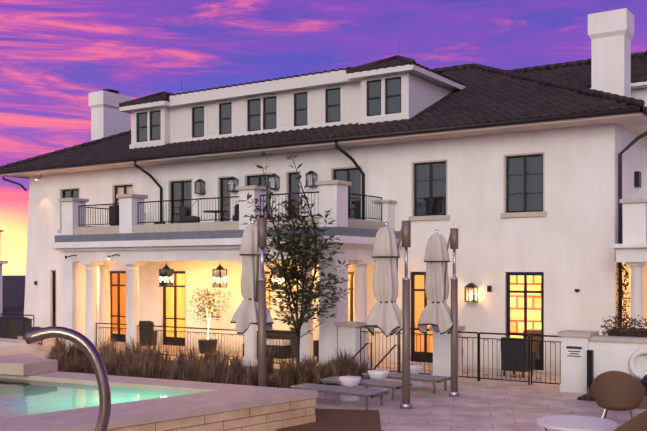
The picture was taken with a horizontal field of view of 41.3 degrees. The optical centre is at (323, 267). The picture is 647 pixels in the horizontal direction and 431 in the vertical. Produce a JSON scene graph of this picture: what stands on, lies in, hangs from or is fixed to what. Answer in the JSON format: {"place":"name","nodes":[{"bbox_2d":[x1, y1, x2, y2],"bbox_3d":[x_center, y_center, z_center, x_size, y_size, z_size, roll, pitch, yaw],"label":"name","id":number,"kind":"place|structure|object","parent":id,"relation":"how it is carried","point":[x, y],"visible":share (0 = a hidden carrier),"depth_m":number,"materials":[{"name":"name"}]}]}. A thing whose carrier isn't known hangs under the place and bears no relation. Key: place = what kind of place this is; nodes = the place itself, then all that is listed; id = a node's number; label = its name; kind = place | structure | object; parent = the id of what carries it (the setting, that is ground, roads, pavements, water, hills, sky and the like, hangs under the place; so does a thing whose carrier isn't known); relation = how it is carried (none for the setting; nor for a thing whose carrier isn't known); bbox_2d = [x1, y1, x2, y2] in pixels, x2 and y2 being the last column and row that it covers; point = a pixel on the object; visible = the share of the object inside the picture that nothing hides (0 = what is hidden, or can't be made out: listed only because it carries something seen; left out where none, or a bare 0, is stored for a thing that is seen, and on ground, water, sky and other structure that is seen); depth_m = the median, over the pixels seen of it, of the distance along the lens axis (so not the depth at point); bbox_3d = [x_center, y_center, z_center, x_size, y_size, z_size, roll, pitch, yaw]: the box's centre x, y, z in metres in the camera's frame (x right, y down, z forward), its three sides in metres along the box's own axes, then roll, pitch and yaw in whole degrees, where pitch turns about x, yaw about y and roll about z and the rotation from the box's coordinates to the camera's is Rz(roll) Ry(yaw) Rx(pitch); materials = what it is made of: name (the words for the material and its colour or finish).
{"place":"outdoors","nodes":[
{"label":"outdoors","id":0,"kind":"place"},
{"bbox_2d":[2,275,25,335],"bbox_3d":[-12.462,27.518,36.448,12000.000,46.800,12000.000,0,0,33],"label":"terrain ground","id":1,"kind":"structure","parent":0,"point":[13,290],"depth_m":1644.91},
{"bbox_2d":[2,304,23,311],"bbox_3d":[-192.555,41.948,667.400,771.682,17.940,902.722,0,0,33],"label":"distant treeline","id":2,"kind":"object","parent":1,"relation":"on","point":[19,308],"visible":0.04,"depth_m":842.72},
{"bbox_2d":[0,81,646,316],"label":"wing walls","id":3,"kind":"structure","parent":1,"relation":"on","point":[638,90],"depth_m":27.07,"materials":[{"name":"paint"}]},
{"bbox_2d":[0,341,36,355],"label":"retaining wall","id":4,"kind":"structure","parent":0,"point":[10,348],"depth_m":29.16,"materials":[{"name":"beige concrete"}]},
{"bbox_2d":[0,338,38,343],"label":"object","id":5,"kind":"object","parent":4,"relation":"on","point":[12,340],"visible":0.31,"depth_m":30.09,"materials":[{"name":"beige concrete"}]},
{"bbox_2d":[0,336,646,430],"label":"deck","id":6,"kind":"structure","parent":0,"point":[489,405],"depth_m":18.49,"materials":[{"name":"beige stone"}]},
{"bbox_2d":[0,317,17,338],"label":"wicker chair","id":7,"kind":"object","parent":6,"relation":"on","point":[8,330],"visible":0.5,"depth_m":32.88,"materials":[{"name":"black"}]},
{"bbox_2d":[0,313,33,332],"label":"terrace fence","id":8,"kind":"object","parent":6,"relation":"on","point":[22,319],"visible":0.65,"depth_m":30.38,"materials":[{"name":"black metal"}]},
{"bbox_2d":[22,317,42,344],"bbox_3d":[-11.045,2.393,32.619,0.690,1.050,0.720,0,0,-27],"label":"wicker chair","id":9,"kind":"object","parent":6,"relation":"on","point":[23,327],"visible":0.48,"depth_m":32.33,"materials":[{"name":"black"}]},
{"bbox_2d":[139,321,156,348],"bbox_3d":[-6.367,2.393,30.605,0.720,1.050,0.690,0,0,8],"label":"porch chair","id":10,"kind":"object","parent":6,"relation":"on","point":[153,337],"visible":0.48,"depth_m":30.26,"materials":[{"name":"black wicker"}]},
{"bbox_2d":[199,339,217,353],"bbox_3d":[-3.975,2.693,29.520,0.680,0.450,0.680,0,0,33],"label":"plant pot","id":11,"kind":"object","parent":6,"relation":"on","point":[209,344],"visible":0.67,"depth_m":29.25,"materials":[{"name":"black ceramic"}]},
{"bbox_2d":[185,288,231,331],"bbox_3d":[-3.963,1.572,29.508,1.424,1.793,1.141,0,0,33],"label":"potted tree","id":12,"kind":"object","parent":11,"relation":"on","point":[209,303],"depth_m":29.45,"materials":[{"name":"green plant"}]},
{"bbox_2d":[107,398,315,430],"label":"stone pool walls","id":13,"kind":"structure","parent":6,"relation":"on","point":[276,416],"depth_m":15.01,"materials":[{"name":"beige stone"}]},
{"bbox_2d":[0,378,192,417],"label":"pool water","id":14,"kind":"structure","parent":13,"relation":"in","point":[20,397],"depth_m":16.28,"materials":[{"name":"teal liquid"}]},
{"bbox_2d":[0,356,317,430],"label":"pool coping","id":15,"kind":"object","parent":13,"relation":"on","point":[205,398],"visible":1,"depth_m":15.25,"materials":[{"name":"beige stone"}]},
{"bbox_2d":[47,184,401,366],"bbox_3d":[-3.547,0.298,28.255,12.110,5.240,3.840,0,0,33],"label":"porch stucco","id":16,"kind":"object","parent":6,"relation":"on","point":[358,249],"visible":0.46,"depth_m":26.54,"materials":[{"name":"white paint"}]},
{"bbox_2d":[58,180,396,234],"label":"porch stone caps","id":17,"kind":"object","parent":16,"relation":"on","point":[234,225],"visible":0.52,"depth_m":26.61,"materials":[{"name":"white stone"}]},
{"bbox_2d":[55,227,401,241],"bbox_3d":[-3.494,-1.007,28.334,11.770,0.250,3.650,0,0,33],"label":"balcony ledge","id":18,"kind":"object","parent":16,"relation":"attached to","point":[348,231],"visible":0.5,"depth_m":26.55,"materials":[{"name":"grey concrete"}]},
{"bbox_2d":[109,205,118,225],"bbox_3d":[-7.096,-1.657,30.248,0.690,1.050,0.720,0,0,-37],"label":"balcony chair","id":19,"kind":"object","parent":18,"relation":"on","point":[113,214],"visible":0.25,"depth_m":29.95,"materials":[{"name":"black wicker"}]},
{"bbox_2d":[180,206,199,222],"bbox_3d":[-4.399,-1.578,28.355,0.586,0.892,0.612,0,0,3],"label":"balcony chair","id":20,"kind":"object","parent":18,"relation":"on","point":[183,212],"visible":0.38,"depth_m":28.06,"materials":[{"name":"black wicker"}]},
{"bbox_2d":[154,210,228,223],"bbox_3d":[-4.364,-1.487,28.459,2.920,0.710,0.840,0,0,33],"label":"balcony table","id":21,"kind":"object","parent":18,"relation":"on","point":[209,211],"visible":0.46,"depth_m":27.87,"materials":[{"name":"black metal"}]},
{"bbox_2d":[232,204,238,220],"bbox_3d":[-2.577,-1.578,27.628,0.612,0.892,0.586,0,0,-17],"label":"balcony chair","id":22,"kind":"object","parent":18,"relation":"on","point":[236,211],"visible":0.15,"depth_m":27.29,"materials":[{"name":"black wicker"}]},
{"bbox_2d":[85,264,368,362],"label":"porch columns","id":23,"kind":"structure","parent":6,"relation":"on","point":[250,333],"depth_m":28.39,"materials":[{"name":"white paint"}]},
{"bbox_2d":[230,218,273,386],"bbox_3d":[-1.478,0.943,18.225,0.940,3.950,0.953,0,0,33],"label":"cantilever umbrella","id":24,"kind":"object","parent":6,"relation":"on","point":[252,308],"visible":0.96,"depth_m":18.00,"materials":[{"name":"white fabric"}]},
{"bbox_2d":[243,330,295,358],"bbox_3d":[-1.737,2.493,28.281,1.700,0.850,0.800,0,0,33],"label":"porch bench","id":25,"kind":"object","parent":6,"relation":"on","point":[284,351],"visible":0.27,"depth_m":27.79,"materials":[{"name":"black wicker"}]},
{"bbox_2d":[266,339,288,345],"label":"porch bench cushions","id":26,"kind":"object","parent":25,"relation":"on","point":[273,342],"visible":0.32,"depth_m":27.80,"materials":[{"name":"beige fabric"}]},
{"bbox_2d":[290,327,318,360],"bbox_3d":[-0.565,2.393,26.890,0.690,1.050,0.720,0,0,-37],"label":"porch chair","id":27,"kind":"object","parent":6,"relation":"on","point":[315,346],"visible":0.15,"depth_m":26.77,"materials":[{"name":"black wicker"}]},
{"bbox_2d":[79,191,560,384],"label":"iron railings","id":28,"kind":"object","parent":6,"relation":"on","point":[398,345],"visible":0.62,"depth_m":24.89,"materials":[{"name":"black metal"}]},
{"bbox_2d":[276,409,380,430],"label":"coir mat","id":29,"kind":"object","parent":6,"relation":"on","point":[344,420],"visible":0.67,"depth_m":16.25,"materials":[{"name":"brown"}]},
{"bbox_2d":[24,123,646,372],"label":"mansion walls","id":30,"kind":"structure","parent":6,"relation":"on","point":[562,245],"depth_m":25.50,"materials":[{"name":"paint"}]},
{"bbox_2d":[112,186,432,351],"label":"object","id":31,"kind":"object","parent":30,"relation":"attached to","point":[419,282],"depth_m":33.80,"materials":[{"name":"orange"}]},
{"bbox_2d":[510,275,540,337],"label":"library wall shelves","id":32,"kind":"object","parent":31,"relation":"on","point":[532,313],"depth_m":27.77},
{"bbox_2d":[523,329,540,358],"bbox_3d":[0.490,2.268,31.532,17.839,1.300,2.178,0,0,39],"label":"interior furniture","id":33,"kind":"object","parent":31,"relation":"on","point":[536,346],"depth_m":25.49,"materials":[{"name":"grey"}]},
{"bbox_2d":[48,152,546,326],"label":"window frames","id":34,"kind":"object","parent":30,"relation":"attached to","point":[543,213],"depth_m":26.17,"materials":[{"name":"white paint"}]},
{"bbox_2d":[53,154,543,369],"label":"window frames","id":35,"kind":"structure","parent":30,"relation":"attached to","point":[539,364],"depth_m":26.47,"materials":[{"name":"black metal"}]},
{"bbox_2d":[54,156,541,324],"bbox_3d":[-2.514,-0.397,30.017,20.860,5.520,0.001,0,0,33],"label":"dark window glass","id":36,"kind":"object","parent":35,"relation":"in","point":[516,185],"visible":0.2,"depth_m":26.29,"materials":[{"name":"black glass"}]},
{"bbox_2d":[0,112,646,178],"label":"eave soffit","id":37,"kind":"structure","parent":30,"relation":"on","point":[635,123],"depth_m":26.18,"materials":[{"name":"beige paint"}]},
{"bbox_2d":[0,51,646,169],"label":"clay roof tiles","id":38,"kind":"object","parent":37,"relation":"on","point":[488,94],"visible":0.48,"depth_m":28.10,"materials":[{"name":"brown tile"}]},
{"bbox_2d":[119,64,465,156],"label":"dormer walls","id":39,"kind":"structure","parent":38,"relation":"on","point":[422,89],"depth_m":29.33,"materials":[{"name":"white paint"}]},
{"bbox_2d":[137,77,400,141],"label":"dormer window frames","id":40,"kind":"structure","parent":39,"relation":"attached to","point":[295,109],"depth_m":30.25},
{"bbox_2d":[138,78,400,140],"bbox_3d":[-2.296,-5.432,30.293,11.540,1.050,0.300,0,0,33],"label":"dormer glass","id":41,"kind":"object","parent":40,"relation":"in","point":[393,103],"visible":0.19,"depth_m":30.09,"materials":[{"name":"black glass"}]},
{"bbox_2d":[89,8,633,160],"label":"chimneys","id":42,"kind":"object","parent":38,"relation":"on","point":[611,34],"visible":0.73,"depth_m":24.05,"materials":[{"name":"paint"}]},
{"bbox_2d":[103,80,181,93],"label":"chimney caps and rods","id":43,"kind":"object","parent":42,"relation":"on","point":[113,91],"visible":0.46,"depth_m":38.95,"materials":[{"name":"grey metal"}]},
{"bbox_2d":[0,106,646,327],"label":"gutters and downpipes","id":44,"kind":"object","parent":30,"relation":"attached to","point":[642,109],"visible":0.81,"depth_m":25.71,"materials":[{"name":"grey metal"}]},
{"bbox_2d":[34,171,640,301],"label":"lantern bodies","id":45,"kind":"object","parent":30,"relation":"attached to","point":[637,179],"visible":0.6,"depth_m":28.34,"materials":[{"name":"black metal"}]},
{"bbox_2d":[35,179,472,298],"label":"lantern bulbs","id":46,"kind":"object","parent":45,"relation":"in","point":[471,295],"visible":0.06,"depth_m":25.17,"materials":[{"name":"yellow glass"}]},
{"bbox_2d":[160,174,476,300],"bbox_3d":[-0.565,-1.056,27.441,10.933,4.038,1.900,0,0,33],"label":"lantern glass","id":47,"kind":"object","parent":45,"relation":"in","point":[216,282],"visible":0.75,"depth_m":29.19,"materials":[{"name":"clear glass"}]},
{"bbox_2d":[616,264,630,327],"bbox_3d":[8.110,1.399,23.250,0.441,3.091,0.521,0,0,33],"label":"vine","id":48,"kind":"object","parent":30,"relation":"attached to","point":[626,276],"visible":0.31,"depth_m":23.20,"materials":[{"name":"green plant"}]},
{"bbox_2d":[77,360,595,400],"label":"planting bed mulch","id":49,"kind":"object","parent":6,"relation":"on","point":[582,397],"visible":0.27,"depth_m":22.48,"materials":[{"name":"brown soil"}]},
{"bbox_2d":[39,332,369,387],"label":"ornamental grasses","id":50,"kind":"object","parent":49,"relation":"on","point":[148,362],"visible":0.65,"depth_m":21.57,"materials":[{"name":"brown plant"}]},
{"bbox_2d":[236,151,352,364],"bbox_3d":[-0.806,-0.077,22.587,2.843,5.893,2.950,0,0,33],"label":"tree","id":51,"kind":"object","parent":49,"relation":"on","point":[293,273],"visible":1,"depth_m":22.44,"materials":[{"name":"green plant"}]},
{"bbox_2d":[289,383,387,409],"bbox_3d":[0.300,2.748,18.395,2.100,0.340,0.650,0,0,33],"label":"sun lounger","id":52,"kind":"object","parent":6,"relation":"on","point":[351,391],"visible":0.92,"depth_m":18.14,"materials":[{"name":"grey"}]},
{"bbox_2d":[339,376,360,400],"bbox_3d":[0.588,2.668,19.013,0.500,0.500,0.500,0,0,33],"label":"bowl","id":53,"kind":"object","parent":6,"relation":"on","point":[349,381],"visible":0.73,"depth_m":18.83,"materials":[{"name":"white ceramic"}]},
{"bbox_2d":[320,376,411,400],"bbox_3d":[0.951,2.748,19.607,2.050,0.340,0.650,0,0,33],"label":"sun lounger","id":54,"kind":"object","parent":6,"relation":"on","point":[392,385],"visible":0.65,"depth_m":19.33,"materials":[{"name":"grey"}]},
{"bbox_2d":[368,370,388,392],"bbox_3d":[1.291,2.668,20.167,0.500,0.500,0.500,0,0,33],"label":"bowl","id":55,"kind":"object","parent":6,"relation":"on","point":[378,374],"visible":0.46,"depth_m":20.00,"materials":[{"name":"white ceramic"}]},
{"bbox_2d":[365,220,411,408],"bbox_3d":[1.338,0.968,17.956,0.938,3.900,0.910,0,0,-23],"label":"cantilever umbrella","id":56,"kind":"object","parent":6,"relation":"on","point":[387,316],"visible":1,"depth_m":17.82,"materials":[{"name":"white fabric"}]},
{"bbox_2d":[361,372,450,393],"bbox_3d":[1.969,2.748,20.648,2.100,0.340,0.650,0,0,33],"label":"sun lounger","id":57,"kind":"object","parent":6,"relation":"on","point":[424,378],"visible":0.71,"depth_m":20.38,"materials":[{"name":"grey fabric"}]},
{"bbox_2d":[410,364,422,386],"bbox_3d":[2.216,2.668,21.294,0.500,0.500,0.500,0,0,33],"label":"bowl","id":58,"kind":"object","parent":6,"relation":"on","point":[415,369],"visible":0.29,"depth_m":21.10,"materials":[{"name":"white ceramic"}]},
{"bbox_2d":[417,228,459,396],"bbox_3d":[2.664,1.008,19.791,0.984,3.820,0.903,0,0,33],"label":"cantilever umbrella","id":59,"kind":"object","parent":6,"relation":"on","point":[438,314],"visible":1,"depth_m":19.59,"materials":[{"name":"white fabric"}]},
{"bbox_2d":[338,327,646,393],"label":"low wall","id":60,"kind":"structure","parent":6,"relation":"on","point":[612,356],"depth_m":20.16,"materials":[{"name":"white paint"}]},
{"bbox_2d":[335,321,646,343],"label":"fence pier caps","id":61,"kind":"object","parent":60,"relation":"on","point":[592,335],"visible":0.75,"depth_m":20.02,"materials":[{"name":"grey concrete"}]},
{"bbox_2d":[565,344,583,359],"bbox_3d":[5.871,1.968,20.115,0.440,0.340,0.013,0,0,33],"label":"warning sign","id":62,"kind":"object","parent":60,"relation":"attached to","point":[581,353],"visible":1,"depth_m":20.09,"materials":[{"name":"white plastic"}]},
{"bbox_2d":[566,346,581,356],"bbox_3d":[5.866,1.958,20.107,0.360,0.240,0.004,0,0,33],"label":"sign","id":63,"kind":"object","parent":62,"relation":"attached to","point":[571,347],"visible":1,"depth_m":20.11,"materials":[{"name":"grey metal"}]},
{"bbox_2d":[629,348,646,379],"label":"life ring","id":64,"kind":"object","parent":60,"relation":"attached to","point":[636,354],"visible":0.92,"depth_m":19.32,"materials":[{"name":"white plastic"}]},
{"bbox_2d":[501,337,535,377],"bbox_3d":[5.250,2.393,23.167,0.720,1.050,0.690,0,0,38],"label":"chair","id":65,"kind":"object","parent":6,"relation":"on","point":[505,355],"depth_m":22.91,"materials":[{"name":"black wicker"}]},
{"bbox_2d":[537,415,617,430],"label":"round coffee table","id":66,"kind":"object","parent":6,"relation":"on","point":[571,423],"visible":1,"depth_m":13.57,"materials":[{"name":"stone"}]},
{"bbox_2d":[587,350,593,391],"bbox_3d":[6.067,2.393,19.540,0.120,1.050,0.120,0,0,33],"label":"bollard post","id":67,"kind":"object","parent":6,"relation":"on","point":[590,364],"visible":0.64,"depth_m":19.49,"materials":[{"name":"black metal"}]},
{"bbox_2d":[591,371,644,418],"bbox_3d":[5.524,2.403,16.133,0.966,1.040,0.855,0,0,23],"label":"woven chair","id":68,"kind":"object","parent":6,"relation":"on","point":[617,391],"visible":0.96,"depth_m":15.82,"materials":[{"name":"wicker"}]},
{"bbox_2d":[614,411,646,430],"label":"chair","id":69,"kind":"object","parent":6,"relation":"on","point":[638,422],"visible":1,"depth_m":11.46,"materials":[{"name":"wicker"}]},
{"bbox_2d":[630,265,644,327],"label":"side porch columns","id":70,"kind":"structure","parent":6,"relation":"on","point":[637,296],"depth_m":21.61,"materials":[{"name":"paint"}]},
{"bbox_2d":[608,202,646,264],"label":"side porch","id":71,"kind":"object","parent":70,"relation":"on","point":[631,249],"visible":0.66,"depth_m":21.48,"materials":[{"name":"paint"}]},
{"bbox_2d":[619,198,646,203],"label":"porch cap","id":72,"kind":"object","parent":71,"relation":"on","point":[635,200],"visible":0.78,"depth_m":21.45,"materials":[{"name":"stone"}]},
{"bbox_2d":[630,374,646,409],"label":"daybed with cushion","id":73,"kind":"object","parent":6,"relation":"on","point":[643,403],"visible":0.25,"depth_m":17.75,"materials":[{"name":"wicker"}]},
{"bbox_2d":[0,0,646,274],"label":"sky","id":74,"kind":"structure","parent":0,"point":[54,54],"materials":[{"name":"purple"}]},
{"bbox_2d":[600,315,646,336],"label":"plants","id":75,"kind":"object","parent":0,"point":[634,321],"depth_m":20.12,"materials":[{"name":"green plant"}]},
{"bbox_3d":[-1.179,1.303,4.439,3.000,0.100,3.000,0,0,33],"label":"handrail base slab","id":76,"kind":"object","parent":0,"visible":0},
{"bbox_2d":[24,326,110,430],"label":"pool handrail","id":77,"kind":"object","parent":76,"relation":"on","point":[86,345],"visible":1,"depth_m":4.41,"materials":[{"name":"silver metal"}]}
]}

